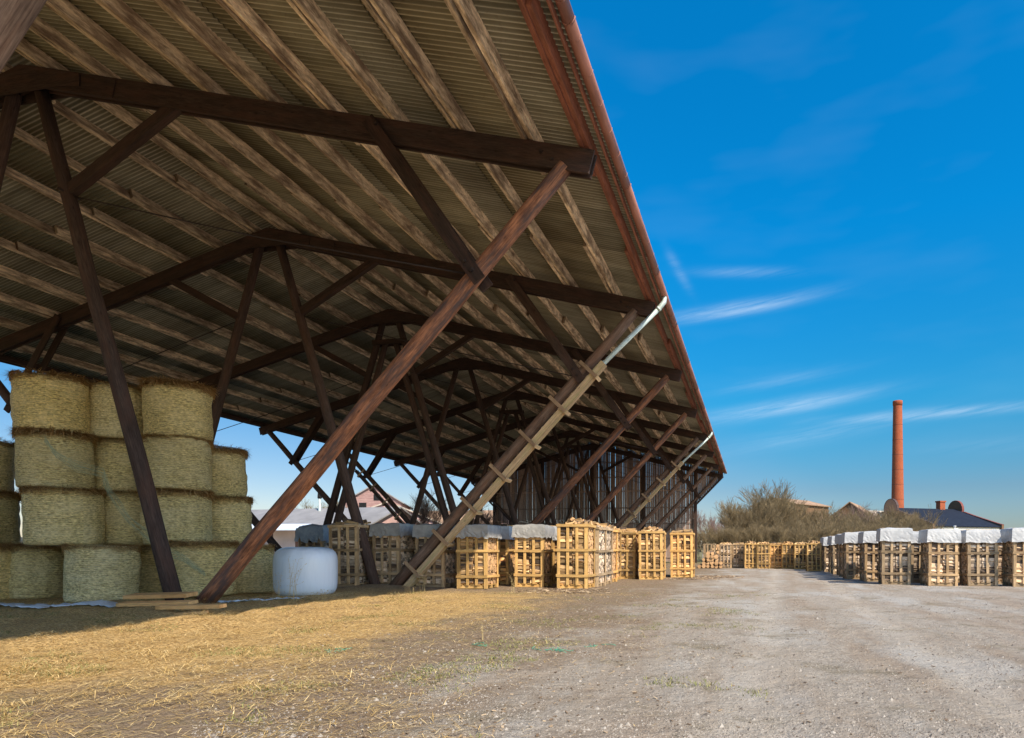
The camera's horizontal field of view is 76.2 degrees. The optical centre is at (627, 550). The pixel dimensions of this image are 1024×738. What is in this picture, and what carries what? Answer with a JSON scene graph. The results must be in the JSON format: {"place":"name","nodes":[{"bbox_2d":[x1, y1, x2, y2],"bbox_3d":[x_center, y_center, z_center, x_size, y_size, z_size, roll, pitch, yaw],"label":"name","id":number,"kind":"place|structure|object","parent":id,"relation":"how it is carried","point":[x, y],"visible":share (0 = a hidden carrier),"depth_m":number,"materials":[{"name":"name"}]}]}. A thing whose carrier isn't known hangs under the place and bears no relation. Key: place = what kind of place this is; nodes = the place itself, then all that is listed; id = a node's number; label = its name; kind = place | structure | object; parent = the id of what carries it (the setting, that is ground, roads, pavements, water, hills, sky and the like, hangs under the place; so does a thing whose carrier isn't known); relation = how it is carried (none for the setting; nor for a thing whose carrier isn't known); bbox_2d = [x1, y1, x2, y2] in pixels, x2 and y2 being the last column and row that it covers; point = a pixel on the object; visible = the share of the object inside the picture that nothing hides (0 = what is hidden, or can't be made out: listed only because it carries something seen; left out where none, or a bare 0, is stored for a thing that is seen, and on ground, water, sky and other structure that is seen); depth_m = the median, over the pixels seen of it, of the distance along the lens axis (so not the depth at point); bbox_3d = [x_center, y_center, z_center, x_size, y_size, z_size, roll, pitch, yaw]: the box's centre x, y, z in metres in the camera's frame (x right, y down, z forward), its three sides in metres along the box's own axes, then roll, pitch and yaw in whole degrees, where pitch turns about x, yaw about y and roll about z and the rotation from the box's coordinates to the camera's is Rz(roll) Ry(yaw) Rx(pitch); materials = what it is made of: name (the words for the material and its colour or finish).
{"place":"outdoors","nodes":[
{"label":"outdoors","id":0,"kind":"place"},
{"bbox_2d":[0,552,1023,737],"bbox_3d":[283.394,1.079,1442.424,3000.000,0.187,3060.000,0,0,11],"label":"ground","id":1,"kind":"structure","parent":0,"point":[778,581],"depth_m":6.46,"materials":[{"name":"gravel"}]},
{"bbox_2d":[0,542,24,599],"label":"straw bale","id":2,"kind":"object","parent":1,"relation":"on","point":[5,558],"visible":0.4,"depth_m":14.39},
{"bbox_2d":[0,488,21,543],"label":"straw bale","id":3,"kind":"object","parent":2,"relation":"on","point":[10,520],"visible":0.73,"depth_m":15.03},
{"bbox_2d":[0,437,14,491],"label":"straw bale","id":4,"kind":"object","parent":3,"relation":"on","point":[7,465],"visible":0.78,"depth_m":15.18},
{"bbox_2d":[0,541,69,598],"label":"straw bale","id":5,"kind":"object","parent":1,"relation":"on","point":[36,571],"visible":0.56,"depth_m":14.67},
{"bbox_2d":[0,599,116,608],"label":"plastic film","id":6,"kind":"object","parent":1,"relation":"on","point":[106,603],"visible":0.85,"depth_m":12.37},
{"bbox_2d":[60,542,144,602],"bbox_3d":[-11.573,0.460,14.116,1.722,1.346,1.700,1,1,-20],"label":"straw bale","id":7,"kind":"object","parent":1,"relation":"on","point":[93,572],"visible":0.97,"depth_m":13.59},
{"bbox_2d":[12,484,110,544],"bbox_3d":[-12.552,-0.791,14.274,1.815,1.352,1.874,0,1,23],"label":"straw bale","id":8,"kind":"object","parent":7,"relation":"on","point":[59,515],"visible":0.99,"depth_m":13.75},
{"bbox_2d":[3,424,100,489],"bbox_3d":[-12.744,-2.033,14.274,1.754,1.366,1.798,2,2,36],"label":"straw bale","id":9,"kind":"object","parent":8,"relation":"on","point":[37,461],"visible":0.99,"depth_m":13.77},
{"bbox_2d":[1,365,92,433],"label":"straw bale","id":10,"kind":"object","parent":9,"relation":"on","point":[42,399],"visible":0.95,"depth_m":13.76},
{"bbox_2d":[44,438,205,575],"bbox_3d":[-10.686,-0.917,13.653,2.951,2.946,0.954,0,0,8],"label":"bale net","id":11,"kind":"object","parent":7,"relation":"on","point":[107,485],"visible":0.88,"depth_m":13.50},
{"bbox_2d":[117,545,162,592],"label":"straw bale","id":12,"kind":"object","parent":1,"relation":"on","point":[150,580],"visible":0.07,"depth_m":15.26},
{"bbox_2d":[103,486,146,545],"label":"straw bale","id":13,"kind":"object","parent":12,"relation":"on","point":[119,530],"visible":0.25,"depth_m":14.78},
{"bbox_2d":[94,433,136,492],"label":"straw bale","id":14,"kind":"object","parent":13,"relation":"on","point":[111,457],"visible":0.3,"depth_m":14.75},
{"bbox_2d":[89,378,143,438],"bbox_3d":[-12.030,-3.258,15.212,1.672,1.346,1.720,1,-1,-20],"label":"straw bale","id":15,"kind":"object","parent":14,"relation":"on","point":[104,422],"visible":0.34,"depth_m":14.59},
{"bbox_2d":[116,600,198,606],"bbox_3d":[-8.559,0.963,11.650,1.557,0.136,0.226,0,0,11],"label":"plank","id":16,"kind":"object","parent":1,"relation":"on","point":[149,603],"visible":0.86,"depth_m":11.58,"materials":[{"name":"brown wood"}]},
{"bbox_2d":[123,591,197,598],"bbox_3d":[-8.663,0.834,11.875,1.375,0.151,0.281,0,0,11],"label":"plank","id":17,"kind":"object","parent":16,"relation":"on","point":[161,595],"visible":1,"depth_m":11.78,"materials":[{"name":"brown wood"}]},
{"bbox_2d":[155,603,226,609],"bbox_3d":[-7.538,0.971,11.050,1.357,0.126,0.146,0,0,13],"label":"plank","id":18,"kind":"object","parent":1,"relation":"on","point":[193,606],"visible":1,"depth_m":10.98,"materials":[{"name":"brown wood"}]},
{"bbox_2d":[174,610,208,615],"bbox_3d":[-7.379,1.063,10.825,0.633,0.101,0.104,0,0,14],"label":"plank","id":19,"kind":"object","parent":1,"relation":"on","point":[188,613],"visible":0.79,"depth_m":10.78,"materials":[{"name":"brown wood"}]},
{"bbox_2d":[169,538,241,596],"bbox_3d":[-9.890,0.364,14.944,1.746,1.352,1.813,1,1,12],"label":"straw bale","id":20,"kind":"object","parent":1,"relation":"on","point":[210,558],"visible":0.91,"depth_m":14.35},
{"bbox_2d":[135,485,217,545],"bbox_3d":[-10.536,-0.798,15.017,1.816,1.367,1.777,-2,-1,44],"label":"straw bale","id":21,"kind":"object","parent":20,"relation":"on","point":[187,515],"visible":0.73,"depth_m":14.56},
{"bbox_2d":[141,429,219,490],"bbox_3d":[-10.532,-2.023,14.997,1.759,1.346,1.775,-2,-1,35],"label":"straw bale","id":22,"kind":"object","parent":21,"relation":"on","point":[178,461],"visible":0.89,"depth_m":14.47},
{"bbox_2d":[136,375,218,441],"bbox_3d":[-10.505,-3.268,14.973,1.814,1.366,1.798,1,1,-14],"label":"straw bale","id":23,"kind":"object","parent":22,"relation":"on","point":[183,407],"visible":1,"depth_m":14.44},
{"bbox_2d":[236,543,274,593],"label":"straw bale","id":24,"kind":"object","parent":1,"relation":"on","point":[254,576],"visible":0.32,"depth_m":16.06},
{"bbox_2d":[212,494,254,544],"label":"straw bale","id":25,"kind":"object","parent":24,"relation":"on","point":[232,516],"visible":0.53,"depth_m":16.06},
{"bbox_2d":[211,443,251,497],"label":"straw bale","id":26,"kind":"object","parent":25,"relation":"on","point":[229,476],"visible":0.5,"depth_m":16.27},
{"bbox_2d":[217,596,304,602],"bbox_3d":[-7.860,1.037,13.469,1.960,0.093,0.298,0,0,-31],"label":"plastic film","id":27,"kind":"object","parent":1,"relation":"on","point":[224,601],"visible":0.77,"depth_m":13.43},
{"bbox_2d":[252,524,308,552],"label":"lean to","id":28,"kind":"object","parent":1,"relation":"on","point":[283,535],"visible":0.02,"depth_m":52.73,"materials":[{"name":"white wood"}]},
{"bbox_2d":[288,559,306,601],"bbox_3d":[-6.726,0.591,12.998,0.352,0.948,0.505,0,0,-20],"label":"dry weed","id":29,"kind":"object","parent":1,"relation":"on","point":[294,582],"visible":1,"depth_m":12.99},
{"bbox_2d":[273,547,337,595],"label":"wrapped bale","id":30,"kind":"object","parent":1,"relation":"on","point":[318,571],"visible":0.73,"depth_m":14.79},
{"bbox_2d":[294,524,332,548],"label":"firewood crate","id":31,"kind":"object","parent":1,"relation":"on","point":[312,535],"visible":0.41,"depth_m":20.85,"materials":[{"name":"plastic"}]},
{"bbox_2d":[251,507,420,547],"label":"long building","id":32,"kind":"structure","parent":1,"relation":"on","point":[373,515],"depth_m":58.15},
{"bbox_2d":[327,518,372,586],"bbox_3d":[-8.350,0.054,19.461,0.972,2.088,1.040,-1,0,8],"label":"firewood crate","id":33,"kind":"object","parent":1,"relation":"on","point":[344,541],"visible":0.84,"depth_m":19.01,"materials":[{"name":"brown wood"}]},
{"bbox_2d":[0,0,726,603],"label":"timber shed","id":34,"kind":"structure","parent":1,"relation":"on","point":[404,232],"depth_m":17.42,"materials":[{"name":"brown wood"}]},
{"bbox_2d":[0,587,732,737],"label":"loose straw","id":35,"kind":"object","parent":1,"relation":"on","point":[62,672],"visible":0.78,"depth_m":6.20,"materials":[{"name":"plant"}]},
{"bbox_2d":[345,485,409,509],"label":"red barn","id":36,"kind":"structure","parent":1,"relation":"on","point":[365,497],"depth_m":75.02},
{"bbox_2d":[0,592,768,737],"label":"short grass","id":37,"kind":"structure","parent":1,"relation":"on","point":[431,669],"depth_m":6.70,"materials":[{"name":"plant"}]},
{"bbox_2d":[369,523,415,583],"bbox_3d":[-7.194,0.118,19.818,1.086,1.934,1.079,-1,0,14],"label":"firewood crate","id":38,"kind":"object","parent":1,"relation":"on","point":[394,544],"visible":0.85,"depth_m":19.41,"materials":[{"name":"brown wood"}]},
{"bbox_2d":[397,490,457,524],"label":"bare tree","id":39,"kind":"object","parent":1,"relation":"on","point":[424,513],"visible":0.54,"depth_m":44.99,"materials":[{"name":"grey plant"}]},
{"bbox_2d":[412,524,456,586],"bbox_3d":[-5.805,0.145,19.538,1.077,1.921,1.078,0,0,10],"label":"firewood crate","id":40,"kind":"object","parent":1,"relation":"on","point":[441,571],"visible":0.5,"depth_m":19.13,"materials":[{"name":"brown wood"}]},
{"bbox_2d":[455,524,501,588],"bbox_3d":[-4.430,0.170,19.022,1.089,1.890,1.086,0,-1,10],"label":"firewood crate","id":41,"kind":"object","parent":1,"relation":"on","point":[477,550],"visible":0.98,"depth_m":18.61,"materials":[{"name":"brown wood"}]},
{"bbox_2d":[462,504,500,524],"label":"bare tree","id":42,"kind":"object","parent":1,"relation":"on","point":[488,519],"visible":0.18,"depth_m":59.20,"materials":[{"name":"grey plant"}]},
{"bbox_2d":[498,524,514,583],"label":"firewood crate","id":43,"kind":"object","parent":1,"relation":"on","point":[506,561],"visible":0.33,"depth_m":20.92,"materials":[{"name":"brown wood"}]},
{"bbox_2d":[511,524,555,586],"bbox_3d":[-2.891,0.148,19.830,1.078,1.928,1.077,0,0,10],"label":"firewood crate","id":44,"kind":"object","parent":1,"relation":"on","point":[534,550],"visible":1,"depth_m":19.41,"materials":[{"name":"brown wood"}]},
{"bbox_2d":[552,526,556,583],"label":"firewood crate","id":45,"kind":"object","parent":1,"relation":"on","point":[554,579],"visible":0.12,"depth_m":21.26,"materials":[{"name":"brown wood"}]},
{"bbox_2d":[556,517,595,588],"bbox_3d":[-1.503,0.066,18.950,0.972,2.085,0.972,0,0,11],"label":"firewood crate","id":46,"kind":"object","parent":1,"relation":"on","point":[575,550],"visible":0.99,"depth_m":18.55,"materials":[{"name":"brown wood"}]},
{"bbox_2d":[591,521,607,586],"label":"firewood crate","id":47,"kind":"object","parent":1,"relation":"on","point":[600,551],"visible":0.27,"depth_m":19.88,"materials":[{"name":"brown wood"}]},
{"bbox_2d":[600,523,613,583],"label":"firewood crate","id":48,"kind":"object","parent":1,"relation":"on","point":[609,552],"visible":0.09,"depth_m":21.49,"materials":[{"name":"brown wood"}]},
{"bbox_2d":[192,586,1023,737],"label":"gravel stones","id":49,"kind":"object","parent":1,"relation":"on","point":[833,730],"visible":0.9,"depth_m":4.89,"materials":[{"name":"gravel"}]},
{"bbox_2d":[598,523,618,581],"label":"firewood crate","id":50,"kind":"object","parent":1,"relation":"on","point":[614,555],"visible":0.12,"depth_m":22.87,"materials":[{"name":"brown wood"}]},
{"bbox_2d":[267,580,956,737],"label":"wood chips","id":51,"kind":"object","parent":1,"relation":"on","point":[551,725],"visible":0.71,"depth_m":5.83,"materials":[{"name":"wood"}]},
{"bbox_2d":[610,525,621,579],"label":"firewood crate","id":52,"kind":"object","parent":1,"relation":"on","point":[619,569],"visible":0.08,"depth_m":24.25,"materials":[{"name":"brown wood"}]},
{"bbox_2d":[619,526,638,578],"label":"firewood crate","id":53,"kind":"object","parent":1,"relation":"on","point":[630,549],"visible":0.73,"depth_m":25.10,"materials":[{"name":"brown wood"}]},
{"bbox_2d":[516,575,744,593],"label":"wood splinters","id":54,"kind":"object","parent":1,"relation":"on","point":[568,590],"visible":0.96,"depth_m":18.19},
{"bbox_2d":[638,526,665,579],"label":"firewood crate","id":55,"kind":"object","parent":1,"relation":"on","point":[651,550],"visible":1,"depth_m":24.51,"materials":[{"name":"brown wood"}]},
{"bbox_2d":[670,527,694,576],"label":"firewood crate","id":56,"kind":"object","parent":1,"relation":"on","point":[682,553],"visible":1,"depth_m":26.30,"materials":[{"name":"brown wood"}]},
{"bbox_2d":[689,511,722,557],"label":"bare tree","id":57,"kind":"object","parent":1,"relation":"on","point":[699,522],"visible":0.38,"depth_m":94.72,"materials":[{"name":"brown wood"}]},
{"bbox_2d":[703,544,715,561],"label":"firewood crate","id":58,"kind":"object","parent":1,"relation":"on","point":[704,550],"visible":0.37,"depth_m":42.99,"materials":[{"name":"brown wood"}]},
{"bbox_2d":[699,514,731,534],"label":"bare tree","id":59,"kind":"object","parent":1,"relation":"on","point":[712,524],"visible":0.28,"depth_m":98.94,"materials":[{"name":"grey plant"}]},
{"bbox_2d":[697,522,739,560],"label":"bare bush","id":60,"kind":"object","parent":1,"relation":"on","point":[700,546],"visible":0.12,"depth_m":65.98,"materials":[{"name":"brown plant"}]},
{"bbox_2d":[697,524,747,550],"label":"bare bush","id":61,"kind":"object","parent":1,"relation":"on","point":[707,537],"visible":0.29,"depth_m":61.88,"materials":[{"name":"brown plant"}]},
{"bbox_2d":[719,542,731,567],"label":"firewood crate","id":62,"kind":"object","parent":1,"relation":"on","point":[725,553],"visible":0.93,"depth_m":40.53,"materials":[{"name":"brown wood"}]},
{"bbox_2d":[702,521,762,550],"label":"bare bush","id":63,"kind":"object","parent":1,"relation":"on","point":[731,537],"visible":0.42,"depth_m":59.31,"materials":[{"name":"brown plant"}]},
{"bbox_2d":[732,542,744,567],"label":"firewood crate","id":64,"kind":"object","parent":1,"relation":"on","point":[738,555],"visible":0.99,"depth_m":40.63,"materials":[{"name":"brown wood"}]},
{"bbox_2d":[715,502,763,527],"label":"bare tree","id":65,"kind":"object","parent":1,"relation":"on","point":[724,522],"visible":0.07,"depth_m":69.66,"materials":[{"name":"brown plant"}]},
{"bbox_2d":[744,541,756,567],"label":"firewood crate","id":66,"kind":"object","parent":1,"relation":"on","point":[750,553],"visible":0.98,"depth_m":39.59,"materials":[{"name":"yellow wood"}]},
{"bbox_2d":[713,489,797,533],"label":"bare tree","id":67,"kind":"object","parent":1,"relation":"on","point":[733,514],"visible":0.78,"depth_m":66.90,"materials":[{"name":"brown plant"}]},
{"bbox_2d":[716,510,794,534],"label":"bare bush","id":68,"kind":"object","parent":1,"relation":"on","point":[759,525],"visible":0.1,"depth_m":64.78,"materials":[{"name":"brown plant"}]},
{"bbox_2d":[724,520,790,547],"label":"bare bush","id":69,"kind":"object","parent":1,"relation":"on","point":[767,538],"visible":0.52,"depth_m":57.60,"materials":[{"name":"brown plant"}]},
{"bbox_2d":[757,541,769,568],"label":"firewood crate","id":70,"kind":"object","parent":1,"relation":"on","point":[763,558],"visible":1,"depth_m":39.25,"materials":[{"name":"yellow wood"}]},
{"bbox_2d":[742,523,799,546],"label":"bare bush","id":71,"kind":"object","parent":1,"relation":"on","point":[770,531],"visible":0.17,"depth_m":58.67,"materials":[{"name":"brown plant"}]},
{"bbox_2d":[740,477,810,521],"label":"bare tree","id":72,"kind":"object","parent":1,"relation":"on","point":[777,495],"visible":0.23,"depth_m":69.34,"materials":[{"name":"brown plant"}]},
{"bbox_2d":[770,542,781,568],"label":"firewood crate","id":73,"kind":"object","parent":1,"relation":"on","point":[775,555],"visible":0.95,"depth_m":39.58,"materials":[{"name":"yellow wood"}]},
{"bbox_2d":[752,519,813,545],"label":"bare bush","id":74,"kind":"object","parent":1,"relation":"on","point":[803,537],"visible":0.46,"depth_m":57.60,"materials":[{"name":"brown plant"}]},
{"bbox_2d":[781,541,793,568],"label":"firewood crate","id":75,"kind":"object","parent":1,"relation":"on","point":[787,553],"visible":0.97,"depth_m":38.87,"materials":[{"name":"yellow wood"}]},
{"bbox_2d":[750,498,831,518],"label":"brown shed","id":76,"kind":"structure","parent":1,"relation":"on","point":[815,505],"depth_m":94.33,"materials":[{"name":"brick"}]},
{"bbox_2d":[793,542,805,568],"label":"firewood crate","id":77,"kind":"object","parent":1,"relation":"on","point":[799,557],"visible":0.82,"depth_m":37.96,"materials":[{"name":"yellow wood"}]},
{"bbox_2d":[764,510,839,530],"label":"bare bush","id":78,"kind":"object","parent":1,"relation":"on","point":[793,522],"visible":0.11,"depth_m":64.22,"materials":[{"name":"brown plant"}]},
{"bbox_2d":[769,499,836,526],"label":"bare tree","id":79,"kind":"object","parent":1,"relation":"on","point":[812,516],"visible":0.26,"depth_m":69.55,"materials":[{"name":"brown plant"}]},
{"bbox_2d":[776,519,836,542],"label":"bare bush","id":80,"kind":"object","parent":1,"relation":"on","point":[821,535],"visible":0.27,"depth_m":58.59,"materials":[{"name":"brown plant"}]},
{"bbox_2d":[805,540,821,570],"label":"firewood crate","id":81,"kind":"object","parent":1,"relation":"on","point":[813,554],"visible":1,"depth_m":34.63,"materials":[{"name":"yellow wood"}]},
{"bbox_2d":[822,537,828,571],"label":"firewood crate","id":82,"kind":"object","parent":1,"relation":"on","point":[825,554],"visible":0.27,"depth_m":33.64,"materials":[{"name":"brown wood"}]},
{"bbox_2d":[795,516,866,536],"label":"bare bush","id":83,"kind":"object","parent":1,"relation":"on","point":[848,528],"visible":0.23,"depth_m":61.15,"materials":[{"name":"brown plant"}]},
{"bbox_2d":[829,536,835,573],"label":"firewood crate","id":84,"kind":"object","parent":1,"relation":"on","point":[832,544],"visible":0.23,"depth_m":30.11,"materials":[{"name":"brown wood"}]},
{"bbox_2d":[835,534,839,574],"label":"firewood crate","id":85,"kind":"object","parent":1,"relation":"on","point":[837,556],"visible":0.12,"depth_m":29.03,"materials":[{"name":"brown wood"}]},
{"bbox_2d":[837,534,842,576],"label":"firewood crate","id":86,"kind":"object","parent":1,"relation":"on","point":[840,567],"visible":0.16,"depth_m":27.17,"materials":[{"name":"brown wood"}]},
{"bbox_2d":[829,507,861,524],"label":"bare tree","id":87,"kind":"object","parent":1,"relation":"on","point":[847,514],"visible":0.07,"depth_m":77.91,"materials":[{"name":"brown plant"}]},
{"bbox_2d":[840,532,859,578],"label":"firewood crate","id":88,"kind":"object","parent":1,"relation":"on","point":[851,557],"visible":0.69,"depth_m":24.76,"materials":[{"name":"brown wood"}]},
{"bbox_2d":[813,507,896,529],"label":"bare bush","id":89,"kind":"object","parent":1,"relation":"on","point":[858,521],"visible":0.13,"depth_m":68.53,"materials":[{"name":"brown plant"}]},
{"bbox_2d":[832,514,892,533],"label":"bare bush","id":90,"kind":"object","parent":1,"relation":"on","point":[867,529],"visible":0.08,"depth_m":62.37,"materials":[{"name":"brown plant"}]},
{"bbox_2d":[857,531,877,580],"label":"firewood crate","id":91,"kind":"object","parent":1,"relation":"on","point":[868,552],"visible":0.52,"depth_m":22.96,"materials":[{"name":"brown wood"}]},
{"bbox_2d":[846,505,908,522],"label":"bare tree","id":92,"kind":"object","parent":1,"relation":"on","point":[864,509],"visible":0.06,"depth_m":79.36,"materials":[{"name":"brown plant"}]},
{"bbox_2d":[862,505,926,527],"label":"tree","id":93,"kind":"object","parent":1,"relation":"on","point":[914,517],"visible":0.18,"depth_m":77.13,"materials":[{"name":"brown plant"}]},
{"bbox_2d":[876,528,913,584],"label":"firewood crate","id":94,"kind":"object","parent":1,"relation":"on","point":[894,551],"visible":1,"depth_m":20.95,"materials":[{"name":"brown wood"}]},
{"bbox_2d":[891,400,903,507],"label":"factory chimney","id":95,"kind":"object","parent":1,"relation":"on","point":[897,493],"visible":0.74,"depth_m":149.02,"materials":[{"name":"brick"}]},
{"bbox_2d":[859,505,942,529],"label":"bare bush","id":96,"kind":"object","parent":1,"relation":"on","point":[911,524],"visible":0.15,"depth_m":69.97,"materials":[{"name":"brown plant"}]},
{"bbox_2d":[882,518,947,530],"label":"bare bush","id":97,"kind":"object","parent":1,"relation":"on","point":[943,525],"visible":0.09,"depth_m":65.27,"materials":[{"name":"brown plant"}]},
{"bbox_2d":[911,531,920,582],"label":"firewood crate","id":98,"kind":"object","parent":1,"relation":"on","point":[915,558],"visible":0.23,"depth_m":21.96,"materials":[{"name":"brown wood"}]},
{"bbox_2d":[918,529,960,585],"bbox_3d":[10.022,0.214,20.581,1.036,1.815,1.036,1,0,9],"label":"firewood crate","id":99,"kind":"object","parent":1,"relation":"on","point":[939,552],"visible":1,"depth_m":20.18,"materials":[{"name":"brown wood"}]},
{"bbox_2d":[881,499,1003,529],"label":"brick factory","id":100,"kind":"structure","parent":1,"relation":"on","point":[956,515],"depth_m":108.01,"materials":[{"name":"stone"}]},
{"bbox_2d":[958,529,1001,585],"bbox_3d":[11.233,0.218,20.480,1.029,1.794,1.023,0,-1,11],"label":"firewood crate","id":101,"kind":"object","parent":1,"relation":"on","point":[978,557],"visible":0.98,"depth_m":20.09,"materials":[{"name":"brown wood"}]},
{"bbox_2d":[998,542,1001,583],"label":"firewood crate","id":102,"kind":"object","parent":1,"relation":"on","point":[999,563],"visible":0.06,"depth_m":21.24,"materials":[{"name":"brown wood"}]},
{"bbox_2d":[1000,528,1023,586],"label":"firewood crate","id":103,"kind":"object","parent":1,"relation":"on","point":[1012,553],"visible":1,"depth_m":19.55,"materials":[{"name":"brown wood"}]},
{"bbox_2d":[0,0,1023,542],"label":"sky","id":104,"kind":"structure","parent":0,"point":[829,194],"materials":[{"name":"blue"}]},
{"bbox_2d":[831,502,871,517],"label":"brown gabled house","id":105,"kind":"structure","parent":0,"point":[846,507],"depth_m":99.77,"materials":[{"name":"brick"}]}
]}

